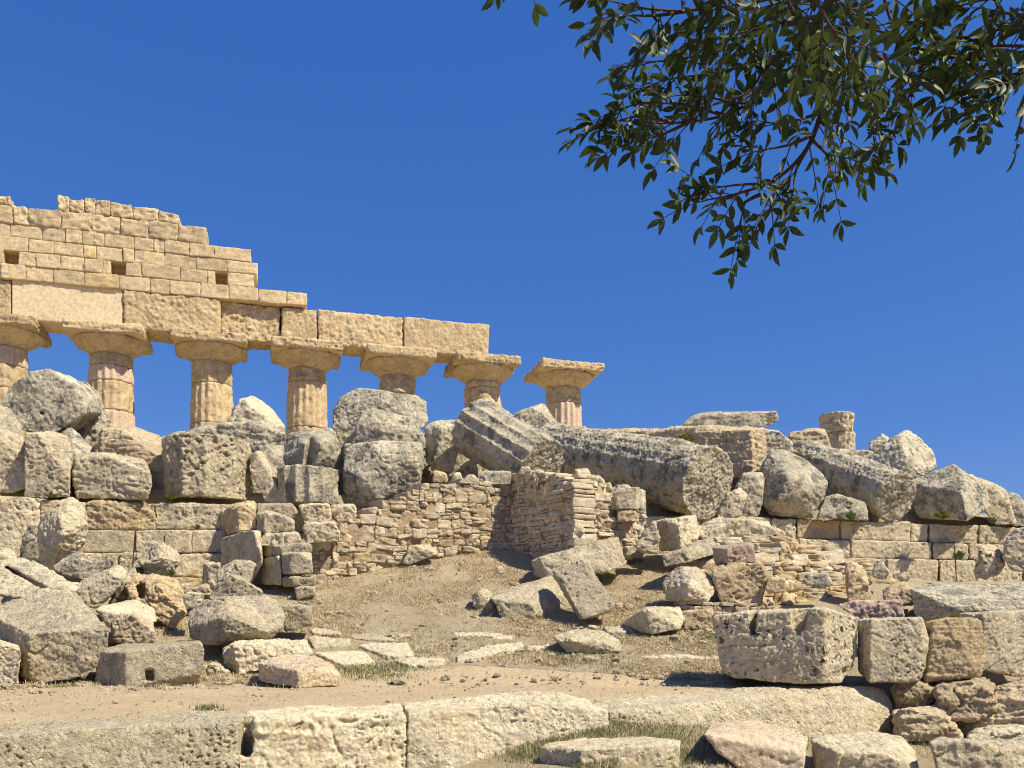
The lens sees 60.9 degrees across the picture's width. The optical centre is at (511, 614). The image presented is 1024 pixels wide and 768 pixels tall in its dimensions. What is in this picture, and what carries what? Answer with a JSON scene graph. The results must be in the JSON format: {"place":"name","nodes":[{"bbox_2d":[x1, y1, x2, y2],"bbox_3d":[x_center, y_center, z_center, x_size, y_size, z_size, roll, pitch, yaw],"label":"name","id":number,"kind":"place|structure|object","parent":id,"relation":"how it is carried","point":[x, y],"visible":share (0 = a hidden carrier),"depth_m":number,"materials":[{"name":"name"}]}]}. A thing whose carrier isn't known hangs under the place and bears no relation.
{"place":"outdoors","nodes":[
{"label":"outdoors","id":0,"kind":"place"},
{"bbox_2d":[424,419,457,471],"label":"stone block","id":1,"kind":"object","parent":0,"point":[441,452],"depth_m":22.20,"materials":[{"name":"grey stone"}]},
{"bbox_2d":[0,487,1023,767],"bbox_3d":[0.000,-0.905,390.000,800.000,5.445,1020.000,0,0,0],"label":"ground","id":2,"kind":"structure","parent":0,"point":[62,709],"depth_m":12.46,"materials":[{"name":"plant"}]},
{"bbox_2d":[0,640,20,682],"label":"stone block","id":3,"kind":"object","parent":2,"relation":"on","point":[10,656],"depth_m":11.27,"materials":[{"name":"stone"}]},
{"bbox_2d":[0,406,25,493],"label":"boulder","id":4,"kind":"object","parent":2,"relation":"on","point":[12,449],"visible":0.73,"depth_m":18.62,"materials":[{"name":"beige stone"}]},
{"bbox_2d":[0,313,51,435],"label":"standing column","id":5,"kind":"structure","parent":2,"relation":"on","point":[21,336],"depth_m":31.46,"materials":[{"name":"stone"}]},
{"bbox_2d":[0,279,11,313],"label":"stone beam","id":6,"kind":"structure","parent":5,"relation":"on","point":[6,297],"depth_m":31.41,"materials":[{"name":"stone"}]},
{"bbox_2d":[0,195,306,311],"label":"ashlar frieze wall","id":7,"kind":"structure","parent":6,"relation":"on","point":[93,243],"depth_m":32.38,"materials":[{"name":"stone"}]},
{"bbox_2d":[0,590,108,682],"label":"stone block","id":8,"kind":"object","parent":2,"relation":"on","point":[59,635],"depth_m":11.70,"materials":[{"name":"beige stone"}]},
{"bbox_2d":[0,557,78,598],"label":"stone slab","id":9,"kind":"object","parent":8,"relation":"on","point":[20,578],"visible":0.91,"depth_m":13.66,"materials":[{"name":"beige stone"}]},
{"bbox_2d":[37,497,88,569],"bbox_3d":[-8.499,-1.543,16.471,0.871,1.439,1.412,0,0,-28],"label":"boulder","id":10,"kind":"object","parent":2,"relation":"on","point":[63,527],"visible":0.88,"depth_m":16.07,"materials":[{"name":"stone"}]},
{"bbox_2d":[58,427,94,486],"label":"boulder","id":11,"kind":"object","parent":2,"relation":"on","point":[80,445],"visible":0.23,"depth_m":20.33,"materials":[{"name":"grey stone"}]},
{"bbox_2d":[2,369,101,432],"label":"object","id":12,"kind":"object","parent":11,"relation":"on","point":[45,400],"depth_m":20.39,"materials":[{"name":"grey stone"}]},
{"bbox_2d":[77,565,127,608],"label":"boulder","id":13,"kind":"object","parent":2,"relation":"on","point":[97,590],"visible":0.89,"depth_m":14.70,"materials":[{"name":"beige stone"}]},
{"bbox_2d":[53,551,112,578],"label":"boulder","id":14,"kind":"object","parent":13,"relation":"on","point":[77,565],"visible":0.85,"depth_m":15.21,"materials":[{"name":"grey stone"}]},
{"bbox_2d":[62,318,152,451],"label":"standing column","id":15,"kind":"structure","parent":2,"relation":"on","point":[113,350],"depth_m":32.31,"materials":[{"name":"stone"}]},
{"bbox_2d":[12,280,123,334],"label":"stone beam","id":16,"kind":"structure","parent":15,"relation":"on","point":[49,306],"depth_m":31.94,"materials":[{"name":"stone"}]},
{"bbox_2d":[0,710,246,767],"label":"kerb block","id":17,"kind":"structure","parent":2,"relation":"on","point":[203,739],"depth_m":7.39,"materials":[{"name":"stone"}]},
{"bbox_2d":[95,600,156,627],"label":"stone block","id":18,"kind":"object","parent":2,"relation":"on","point":[108,613],"depth_m":13.66,"materials":[{"name":"stone"}]},
{"bbox_2d":[98,426,162,488],"bbox_3d":[-8.900,-3.549,20.409,2.104,1.928,1.287,0,0,0],"label":"boulder","id":19,"kind":"object","parent":2,"relation":"on","point":[135,441],"visible":0.45,"depth_m":19.83,"materials":[{"name":"stone"}]},
{"bbox_2d":[110,613,155,643],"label":"boulder","id":20,"kind":"object","parent":2,"relation":"on","point":[131,628],"visible":0.89,"depth_m":12.90,"materials":[{"name":"stone"}]},
{"bbox_2d":[95,640,203,687],"bbox_3d":[-4.940,0.676,11.749,1.777,0.632,1.103,0,0,0],"label":"stone block","id":21,"kind":"object","parent":2,"relation":"on","point":[161,663],"depth_m":11.35,"materials":[{"name":"beige stone"}]},
{"bbox_2d":[125,573,186,629],"bbox_3d":[-6.166,-0.241,15.105,1.322,0.995,0.895,0,0,0],"label":"boulder","id":22,"kind":"object","parent":2,"relation":"on","point":[161,596],"visible":0.85,"depth_m":14.76,"materials":[{"name":"stone"}]},
{"bbox_2d":[131,540,180,575],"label":"boulder","id":23,"kind":"object","parent":2,"relation":"on","point":[157,557],"visible":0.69,"depth_m":16.29,"materials":[{"name":"beige stone"}]},
{"bbox_2d":[170,327,247,429],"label":"standing column","id":24,"kind":"structure","parent":2,"relation":"on","point":[212,357],"depth_m":33.27,"materials":[{"name":"stone"}]},
{"bbox_2d":[122,290,221,343],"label":"stone beam","id":25,"kind":"structure","parent":24,"relation":"on","point":[157,316],"depth_m":32.87,"materials":[{"name":"stone"}]},
{"bbox_2d":[161,420,285,445],"bbox_3d":[-7.530,-4.251,22.336,3.829,1.644,1.616,0,0,0],"label":"boulder","id":26,"kind":"object","parent":2,"relation":"on","point":[257,432],"visible":0.35,"depth_m":21.62,"materials":[{"name":"grey stone"}]},
{"bbox_2d":[208,572,262,599],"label":"boulder","id":27,"kind":"object","parent":2,"relation":"on","point":[228,584],"visible":0.71,"depth_m":15.01,"materials":[{"name":"beige stone"}]},
{"bbox_2d":[188,595,285,644],"bbox_3d":[-4.321,0.077,13.481,1.710,0.782,1.444,0,0,0],"label":"boulder","id":28,"kind":"object","parent":2,"relation":"on","point":[223,620],"visible":0.94,"depth_m":13.03,"materials":[{"name":"beige stone"}]},
{"bbox_2d":[221,530,262,582],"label":"stone slab","id":29,"kind":"structure","parent":2,"relation":"on","point":[245,545],"depth_m":17.44,"materials":[{"name":"beige stone"}]},
{"bbox_2d":[227,396,284,427],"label":"boulder","id":30,"kind":"object","parent":2,"relation":"on","point":[253,408],"visible":0.56,"depth_m":24.13,"materials":[{"name":"stone"}]},
{"bbox_2d":[249,451,277,502],"bbox_3d":[-5.617,-3.140,19.923,0.788,1.267,0.500,0,0,0],"label":"stone slab","id":31,"kind":"object","parent":2,"relation":"on","point":[263,475],"depth_m":19.70,"materials":[{"name":"beige stone"}]},
{"bbox_2d":[222,638,312,673],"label":"stone block","id":32,"kind":"object","parent":2,"relation":"on","point":[244,656],"depth_m":12.22,"materials":[{"name":"stone"}]},
{"bbox_2d":[258,654,340,687],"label":"stone block","id":33,"kind":"object","parent":2,"relation":"on","point":[299,671],"depth_m":11.26,"materials":[{"name":"stone"}]},
{"bbox_2d":[270,336,342,435],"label":"standing column","id":34,"kind":"structure","parent":2,"relation":"on","point":[307,363],"depth_m":34.24,"materials":[{"name":"stone"}]},
{"bbox_2d":[221,301,280,350],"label":"stone beam","id":35,"kind":"structure","parent":34,"relation":"on","point":[258,326],"depth_m":33.90,"materials":[{"name":"stone"}]},
{"bbox_2d":[280,308,316,339],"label":"stone beam","id":36,"kind":"structure","parent":34,"relation":"on","point":[299,323],"depth_m":34.20,"materials":[{"name":"stone"}]},
{"bbox_2d":[281,428,342,473],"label":"boulder","id":37,"kind":"object","parent":2,"relation":"on","point":[316,447],"visible":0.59,"depth_m":21.11,"materials":[{"name":"grey stone"}]},
{"bbox_2d":[332,388,427,446],"bbox_3d":[-3.527,-5.150,23.167,2.708,1.994,1.621,0,0,0],"label":"boulder","id":38,"kind":"object","parent":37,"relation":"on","point":[350,407],"visible":0.57,"depth_m":22.54,"materials":[{"name":"grey stone"}]},
{"bbox_2d":[238,702,406,767],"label":"kerb block","id":39,"kind":"structure","parent":2,"relation":"on","point":[335,736],"depth_m":7.94,"materials":[{"name":"stone"}]},
{"bbox_2d":[0,488,742,767],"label":"rubble chips","id":40,"kind":"object","parent":2,"relation":"on","point":[444,677],"visible":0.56,"depth_m":13.03,"materials":[{"name":"beige stone"}]},
{"bbox_2d":[1,624,763,719],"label":"pebbles","id":41,"kind":"object","parent":2,"relation":"on","point":[260,688],"visible":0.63,"depth_m":10.94,"materials":[{"name":"stone"}]},
{"bbox_2d":[343,440,424,505],"bbox_3d":[-3.146,-3.472,21.144,2.141,1.828,1.786,0,0,0],"label":"stone block","id":42,"kind":"object","parent":2,"relation":"on","point":[379,470],"depth_m":20.41,"materials":[{"name":"grey stone"}]},
{"bbox_2d":[351,407,425,448],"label":"boulder","id":43,"kind":"object","parent":42,"relation":"on","point":[373,424],"visible":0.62,"depth_m":21.14,"materials":[{"name":"grey stone"}]},
{"bbox_2d":[360,343,436,394],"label":"standing column","id":44,"kind":"structure","parent":2,"relation":"on","point":[398,369],"depth_m":35.11,"materials":[{"name":"stone"}]},
{"bbox_2d":[317,309,402,357],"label":"stone beam","id":45,"kind":"structure","parent":44,"relation":"on","point":[355,333],"depth_m":34.81,"materials":[{"name":"stone"}]},
{"bbox_2d":[14,607,788,711],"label":"green grass","id":46,"kind":"structure","parent":2,"relation":"on","point":[206,707],"depth_m":12.50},
{"bbox_2d":[297,478,512,583],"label":"rubble wall","id":47,"kind":"structure","parent":2,"relation":"on","point":[457,517],"depth_m":18.67,"materials":[{"name":"stone"}]},
{"bbox_2d":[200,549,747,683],"bbox_3d":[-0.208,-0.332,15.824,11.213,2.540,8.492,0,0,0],"label":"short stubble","id":48,"kind":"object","parent":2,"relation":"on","point":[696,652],"visible":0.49,"depth_m":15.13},
{"bbox_2d":[443,350,520,476],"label":"standing column","id":49,"kind":"structure","parent":2,"relation":"on","point":[482,376],"depth_m":36.13,"materials":[{"name":"stone"}]},
{"bbox_2d":[402,317,488,363],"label":"stone beam","id":50,"kind":"structure","parent":49,"relation":"on","point":[446,340],"depth_m":35.78,"materials":[{"name":"stone"}]},
{"bbox_2d":[44,547,933,767],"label":"straw tufts","id":51,"kind":"object","parent":2,"relation":"on","point":[597,764],"visible":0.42,"depth_m":9.05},
{"bbox_2d":[273,560,714,667],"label":"dry tufts","id":52,"kind":"object","parent":2,"relation":"on","point":[422,610],"visible":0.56,"depth_m":15.14,"materials":[{"name":"plant"}]},
{"bbox_2d":[401,691,608,767],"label":"kerb block","id":53,"kind":"structure","parent":2,"relation":"on","point":[449,733],"depth_m":8.48,"materials":[{"name":"stone"}]},
{"bbox_2d":[451,399,564,473],"bbox_3d":[-0.118,-4.138,21.503,2.929,2.607,1.578,0,0,40],"label":"column drum","id":54,"kind":"object","parent":2,"relation":"on","point":[487,434],"depth_m":20.94,"materials":[{"name":"grey stone"}]},
{"bbox_2d":[0,496,1023,587],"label":"temple platform","id":55,"kind":"structure","parent":2,"relation":"on","point":[920,551],"depth_m":19.01,"materials":[{"name":"beige stone"}]},
{"bbox_2d":[24,431,72,497],"bbox_3d":[-10.091,-3.267,18.954,0.977,1.652,1.823,0,0,-24],"label":"stone block","id":56,"kind":"object","parent":55,"relation":"on","point":[48,462],"depth_m":18.32,"materials":[{"name":"beige stone"}]},
{"bbox_2d":[71,452,151,499],"bbox_3d":[-8.812,-3.026,19.105,2.286,1.194,1.325,0,0,0],"label":"stone block","id":57,"kind":"object","parent":55,"relation":"on","point":[100,475],"depth_m":18.49,"materials":[{"name":"beige stone"}]},
{"bbox_2d":[161,433,252,501],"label":"stone block","id":58,"kind":"structure","parent":55,"relation":"on","point":[197,466],"depth_m":19.14,"materials":[{"name":"beige stone"}]},
{"bbox_2d":[220,500,256,535],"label":"stone block","id":59,"kind":"object","parent":55,"relation":"on","point":[239,517],"depth_m":18.22,"materials":[{"name":"stone"}]},
{"bbox_2d":[277,464,338,507],"bbox_3d":[-4.692,-2.914,19.995,1.410,0.874,1.401,0,0,0],"label":"column drum","id":60,"kind":"object","parent":55,"relation":"on","point":[298,484],"depth_m":19.45,"materials":[{"name":"grey stone"}]},
{"bbox_2d":[540,422,733,520],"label":"fallen column","id":61,"kind":"structure","parent":55,"relation":"on","point":[681,477],"depth_m":21.85,"materials":[{"name":"grey stone"}]},
{"bbox_2d":[735,472,764,516],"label":"stone block","id":62,"kind":"object","parent":55,"relation":"on","point":[751,484],"depth_m":22.31,"materials":[{"name":"grey stone"}]},
{"bbox_2d":[760,449,827,518],"bbox_3d":[7.454,-3.536,23.134,1.747,2.107,2.222,0,0,12],"label":"boulder","id":63,"kind":"object","parent":55,"relation":"on","point":[795,485],"depth_m":22.45,"materials":[{"name":"grey stone"}]},
{"bbox_2d":[816,494,868,520],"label":"boulder","id":64,"kind":"object","parent":55,"relation":"on","point":[835,506],"visible":0.94,"depth_m":22.44,"materials":[{"name":"grey stone"}]},
{"bbox_2d":[794,440,916,521],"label":"fallen column","id":65,"kind":"structure","parent":55,"relation":"on","point":[884,492],"depth_m":23.40,"materials":[{"name":"grey stone"}]},
{"bbox_2d":[968,474,1016,524],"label":"stone block","id":66,"kind":"object","parent":55,"relation":"on","point":[1000,508],"depth_m":24.02,"materials":[{"name":"beige stone"}]},
{"bbox_2d":[490,576,567,620],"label":"stone slab","id":67,"kind":"structure","parent":2,"relation":"on","point":[541,598],"depth_m":15.57,"materials":[{"name":"beige stone"}]},
{"bbox_2d":[509,470,596,559],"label":"rubble wall","id":68,"kind":"structure","parent":2,"relation":"on","point":[535,521],"depth_m":18.51,"materials":[{"name":"stone"}]},
{"bbox_2d":[524,357,604,426],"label":"standing column","id":69,"kind":"structure","parent":2,"relation":"on","point":[562,383],"depth_m":37.15,"materials":[{"name":"stone"}]},
{"bbox_2d":[531,537,625,577],"bbox_3d":[1.368,-1.144,17.491,1.962,0.888,1.212,0,0,0],"label":"stone slab","id":70,"kind":"object","parent":2,"relation":"on","point":[601,557],"depth_m":17.12,"materials":[{"name":"beige stone"}]},
{"bbox_2d":[552,559,614,619],"bbox_3d":[1.249,-0.436,15.342,0.727,1.080,1.402,0,0,-37],"label":"stone slab","id":71,"kind":"object","parent":2,"relation":"on","point":[584,591],"depth_m":15.10,"materials":[{"name":"beige stone"}]},
{"bbox_2d":[554,629,620,653],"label":"boulder","id":72,"kind":"object","parent":2,"relation":"on","point":[588,641],"visible":0.89,"depth_m":13.35,"materials":[{"name":"stone"}]},
{"bbox_2d":[545,474,647,564],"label":"rubble wall","id":73,"kind":"structure","parent":2,"relation":"on","point":[608,526],"depth_m":18.46,"materials":[{"name":"stone"}]},
{"bbox_2d":[539,736,680,767],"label":"stone block","id":74,"kind":"object","parent":2,"relation":"on","point":[656,752],"depth_m":7.74,"materials":[{"name":"stone"}]},
{"bbox_2d":[621,606,684,634],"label":"stone block","id":75,"kind":"object","parent":2,"relation":"on","point":[653,620],"depth_m":14.37,"materials":[{"name":"stone"}]},
{"bbox_2d":[608,424,767,477],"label":"fallen beam","id":76,"kind":"structure","parent":2,"relation":"on","point":[744,448],"depth_m":24.06,"materials":[{"name":"stone"}]},
{"bbox_2d":[683,411,778,426],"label":"stone slab","id":77,"kind":"structure","parent":76,"relation":"on","point":[752,418],"depth_m":25.61,"materials":[{"name":"grey stone"}]},
{"bbox_2d":[484,694,927,767],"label":"grass","id":78,"kind":"structure","parent":2,"relation":"on","point":[534,747],"depth_m":8.54,"materials":[{"name":"plant"}]},
{"bbox_2d":[669,600,767,614],"bbox_3d":[3.678,0.075,15.725,1.717,0.668,0.838,0,0,0],"label":"brick footing","id":79,"kind":"object","parent":2,"relation":"on","point":[733,607],"visible":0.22,"depth_m":15.36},
{"bbox_2d":[663,566,715,602],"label":"boulder","id":80,"kind":"object","parent":79,"relation":"on","point":[687,584],"visible":0.95,"depth_m":15.49,"materials":[{"name":"beige stone"}]},
{"bbox_2d":[711,561,767,606],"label":"stone block","id":81,"kind":"structure","parent":79,"relation":"on","point":[742,582],"depth_m":15.61,"materials":[{"name":"stone"}]},
{"bbox_2d":[712,543,755,563],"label":"stone block","id":82,"kind":"structure","parent":81,"relation":"on","point":[737,553],"depth_m":15.72,"materials":[{"name":"stone"}]},
{"bbox_2d":[591,682,892,736],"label":"kerb block","id":83,"kind":"structure","parent":2,"relation":"on","point":[811,710],"depth_m":10.28,"materials":[{"name":"stone"}]},
{"bbox_2d":[711,607,856,683],"bbox_3d":[3.603,0.389,11.486,1.851,0.980,1.314,0,0,17],"label":"stone block","id":84,"kind":"object","parent":83,"relation":"on","point":[815,645],"depth_m":10.98,"materials":[{"name":"beige stone"}]},
{"bbox_2d":[481,0,1023,289],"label":"tree","id":85,"kind":"object","parent":2,"relation":"on","point":[819,71],"visible":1,"depth_m":1.64,"materials":[{"name":"green plant"}]},
{"bbox_2d":[704,720,807,767],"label":"stone slab","id":86,"kind":"structure","parent":2,"relation":"on","point":[748,744],"depth_m":8.02,"materials":[{"name":"stone"}]},
{"bbox_2d":[673,534,909,585],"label":"rubble wall","id":87,"kind":"structure","parent":2,"relation":"on","point":[706,564],"depth_m":18.54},
{"bbox_2d":[656,515,699,550],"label":"stone block","id":88,"kind":"object","parent":87,"relation":"on","point":[678,533],"depth_m":18.16,"materials":[{"name":"beige stone"}]},
{"bbox_2d":[662,536,719,566],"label":"stone slab","id":89,"kind":"structure","parent":87,"relation":"on","point":[693,552],"depth_m":17.09,"materials":[{"name":"beige stone"}]},
{"bbox_2d":[699,516,777,539],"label":"boulder","id":90,"kind":"object","parent":87,"relation":"on","point":[719,526],"visible":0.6,"depth_m":18.90,"materials":[{"name":"beige stone"}]},
{"bbox_2d":[711,541,872,606],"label":"rubble wall","id":91,"kind":"structure","parent":2,"relation":"on","point":[793,563],"depth_m":16.77,"materials":[{"name":"stone"}]},
{"bbox_2d":[818,411,855,451],"bbox_3d":[13.460,-5.279,35.997,1.496,5.959,1.424,0,0,0],"label":"column stump","id":92,"kind":"object","parent":2,"relation":"on","point":[837,426],"visible":0.2,"depth_m":35.48,"materials":[{"name":"beige stone"}]},
{"bbox_2d":[844,562,871,600],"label":"boulder","id":93,"kind":"object","parent":2,"relation":"on","point":[857,583],"visible":0.82,"depth_m":16.22,"materials":[{"name":"stone"}]},
{"bbox_2d":[810,731,918,767],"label":"boulder","id":94,"kind":"object","parent":2,"relation":"on","point":[867,749],"visible":1,"depth_m":8.35,"materials":[{"name":"stone"}]},
{"bbox_2d":[838,599,904,618],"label":"stone block","id":95,"kind":"object","parent":2,"relation":"on","point":[860,609],"depth_m":12.61,"materials":[{"name":"stone"}]},
{"bbox_2d":[869,430,936,478],"bbox_3d":[11.910,-4.829,26.747,2.053,1.872,2.712,0,0,25],"label":"boulder","id":96,"kind":"object","parent":2,"relation":"on","point":[910,453],"visible":0.73,"depth_m":25.89,"materials":[{"name":"grey stone"}]},
{"bbox_2d":[891,705,963,741],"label":"stone block","id":97,"kind":"object","parent":2,"relation":"on","point":[925,723],"depth_m":10.51,"materials":[{"name":"stone"}]},
{"bbox_2d":[890,679,937,708],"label":"boulder","id":98,"kind":"object","parent":97,"relation":"on","point":[912,694],"visible":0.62,"depth_m":11.04,"materials":[{"name":"stone"}]},
{"bbox_2d":[857,617,928,682],"bbox_3d":[4.974,0.456,11.370,0.868,0.855,1.139,0,0,22],"label":"stone block","id":99,"kind":"object","parent":98,"relation":"on","point":[892,649],"depth_m":10.99,"materials":[{"name":"beige stone"}]},
{"bbox_2d":[922,617,986,682],"bbox_3d":[5.836,0.456,11.520,0.793,0.853,1.206,0,0,25],"label":"stone block","id":100,"kind":"object","parent":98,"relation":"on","point":[956,649],"depth_m":11.11,"materials":[{"name":"stone"}]},
{"bbox_2d":[912,464,990,520],"bbox_3d":[12.116,-3.367,24.225,2.127,1.817,2.446,0,0,28],"label":"stone block","id":101,"kind":"object","parent":2,"relation":"on","point":[957,492],"depth_m":23.49,"materials":[{"name":"grey stone"}]},
{"bbox_2d":[910,582,1023,620],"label":"stone slab","id":102,"kind":"structure","parent":2,"relation":"on","point":[937,601],"depth_m":13.33,"materials":[{"name":"grey stone"}]},
{"bbox_2d":[929,737,1023,767],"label":"boulder","id":103,"kind":"object","parent":2,"relation":"on","point":[969,753],"visible":1,"depth_m":8.20,"materials":[{"name":"stone"}]},
{"bbox_2d":[973,543,1004,578],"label":"boulder","id":104,"kind":"object","parent":2,"relation":"on","point":[991,562],"visible":0.97,"depth_m":18.23,"materials":[{"name":"grey stone"}]},
{"bbox_2d":[955,679,1023,735],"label":"boulder","id":105,"kind":"object","parent":2,"relation":"on","point":[1009,696],"visible":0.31,"depth_m":10.77,"materials":[{"name":"stone"}]},
{"bbox_2d":[931,676,997,722],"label":"boulder","id":106,"kind":"object","parent":105,"relation":"on","point":[969,700],"visible":0.88,"depth_m":10.70,"materials":[{"name":"stone"}]},
{"bbox_2d":[959,609,1023,676],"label":"stone block","id":107,"kind":"structure","parent":105,"relation":"on","point":[1003,631],"depth_m":11.21,"materials":[{"name":"beige stone"}]},
{"bbox_2d":[966,724,1023,739],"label":"boulder","id":108,"kind":"object","parent":2,"relation":"on","point":[1005,732],"visible":0.52,"depth_m":9.37,"materials":[{"name":"stone"}]},
{"bbox_2d":[1002,527,1023,571],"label":"boulder","id":109,"kind":"object","parent":2,"relation":"on","point":[1013,553],"visible":1,"depth_m":18.00,"materials":[{"name":"beige stone"}]},
{"bbox_2d":[0,0,1023,513],"label":"sky","id":110,"kind":"structure","parent":0,"point":[392,158],"materials":[{"name":"blue"}]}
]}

